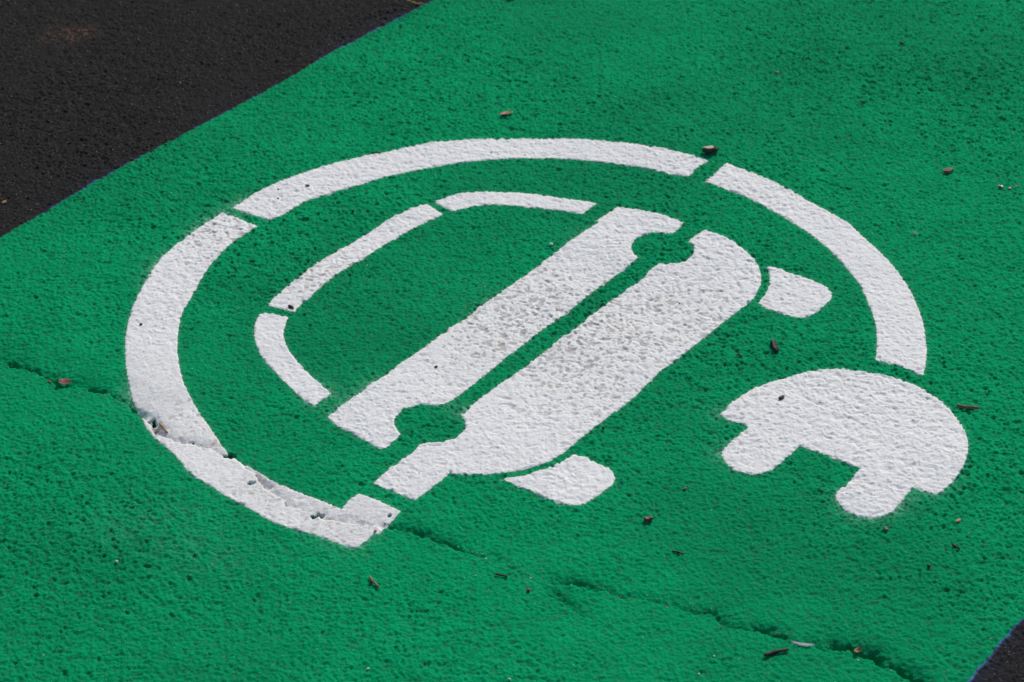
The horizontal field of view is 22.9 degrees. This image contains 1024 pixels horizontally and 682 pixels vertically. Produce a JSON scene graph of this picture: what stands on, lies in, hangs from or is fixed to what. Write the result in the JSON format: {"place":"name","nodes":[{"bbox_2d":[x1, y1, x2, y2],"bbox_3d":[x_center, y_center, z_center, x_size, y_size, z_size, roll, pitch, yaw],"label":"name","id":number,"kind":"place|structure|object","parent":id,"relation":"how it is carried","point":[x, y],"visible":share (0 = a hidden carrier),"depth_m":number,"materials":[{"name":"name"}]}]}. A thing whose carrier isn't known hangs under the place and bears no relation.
{"place":"outdoors","nodes":[
{"label":"outdoors","id":0,"kind":"place"},
{"bbox_2d":[0,0,1023,681],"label":"parking bay pavement","id":1,"kind":"structure","parent":0,"point":[200,580],"depth_m":3.02,"materials":[{"name":"green paint"}]},
{"bbox_2d":[57,378,70,384],"bbox_3d":[-0.531,0.048,2.996,0.014,0.004,0.014,20,38,29],"label":"dry leaf","id":2,"kind":"object","parent":1,"relation":"on","point":[64,381],"visible":1,"depth_m":3.00,"materials":[{"name":"plant"}]},
{"bbox_2d":[369,576,378,586],"bbox_3d":[-0.147,0.255,2.672,0.004,0.003,0.021,-18,36,-25],"label":"broken twig","id":3,"kind":"object","parent":1,"relation":"on","point":[373,581],"visible":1,"depth_m":2.67,"materials":[{"name":"brown wood"}]},
{"bbox_2d":[8,0,1021,679],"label":"grit","id":4,"kind":"object","parent":1,"relation":"on","point":[440,438],"visible":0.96,"depth_m":2.81,"materials":[{"name":"stone"}]},
{"bbox_2d":[125,138,967,546],"bbox_3d":[0.023,-0.025,3.123,0.998,0.024,0.941,0,32,0],"label":"charging symbol","id":5,"kind":"object","parent":1,"relation":"on","point":[893,440],"visible":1,"depth_m":3.04,"materials":[{"name":"white paint"}]},
{"bbox_2d":[159,422,167,432],"bbox_3d":[-0.403,0.100,2.921,0.004,0.003,0.024,-17,36,-25],"label":"broken twig","id":6,"kind":"object","parent":5,"relation":"on","point":[163,427],"visible":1,"depth_m":2.92,"materials":[{"name":"beige wood"}]},
{"bbox_2d":[643,516,652,521],"bbox_3d":[0.149,0.195,2.761,0.011,0.004,0.006,-11,34,-16],"label":"bark stub","id":7,"kind":"object","parent":1,"relation":"on","point":[648,518],"visible":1,"depth_m":2.76,"materials":[{"name":"brown plant"}]},
{"bbox_2d":[702,145,717,153],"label":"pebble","id":8,"kind":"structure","parent":1,"relation":"on","point":[710,149],"depth_m":3.46,"materials":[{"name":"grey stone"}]},
{"bbox_2d":[770,339,778,351],"bbox_3d":[0.318,0.006,3.058,0.008,0.007,0.026,-5,33,-7],"label":"bark stub","id":9,"kind":"object","parent":1,"relation":"on","point":[773,342],"visible":1,"depth_m":3.06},
{"bbox_2d":[763,648,788,656],"bbox_3d":[0.269,0.316,2.569,0.028,0.004,0.006,-11,34,-17],"label":"broken twig","id":10,"kind":"object","parent":1,"relation":"on","point":[772,652],"visible":1,"depth_m":2.57,"materials":[{"name":"brown wood"}]},
{"bbox_2d":[791,640,814,645],"bbox_3d":[0.297,0.309,2.580,0.024,0.002,0.004,8,33,12],"label":"plastic strip","id":11,"kind":"object","parent":1,"relation":"on","point":[802,644],"visible":1,"depth_m":2.58,"materials":[{"name":"plastic"}]},
{"bbox_2d":[854,647,861,651],"bbox_3d":[0.352,0.315,2.570,0.009,0.004,0.006,-9,33,-13],"label":"leaf fragment","id":12,"kind":"object","parent":1,"relation":"on","point":[858,649],"visible":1,"depth_m":2.57,"materials":[{"name":"beige plant"}]},
{"bbox_2d":[943,168,953,172],"bbox_3d":[0.591,-0.231,3.421,0.017,0.005,0.007,-12,34,-18],"label":"bark chip","id":13,"kind":"object","parent":1,"relation":"on","point":[948,170],"visible":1,"depth_m":3.42,"materials":[{"name":"beige wood"}]},
{"bbox_2d":[956,404,979,408],"bbox_3d":[0.531,0.076,2.941,0.027,0.005,0.006,5,33,9],"label":"broken twig","id":14,"kind":"object","parent":1,"relation":"on","point":[960,406],"visible":1,"depth_m":2.94,"materials":[{"name":"brown wood"}]},
{"bbox_2d":[0,0,1023,681],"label":"ground","id":15,"kind":"structure","parent":0,"point":[68,126],"depth_m":3.70,"materials":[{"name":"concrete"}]}
]}

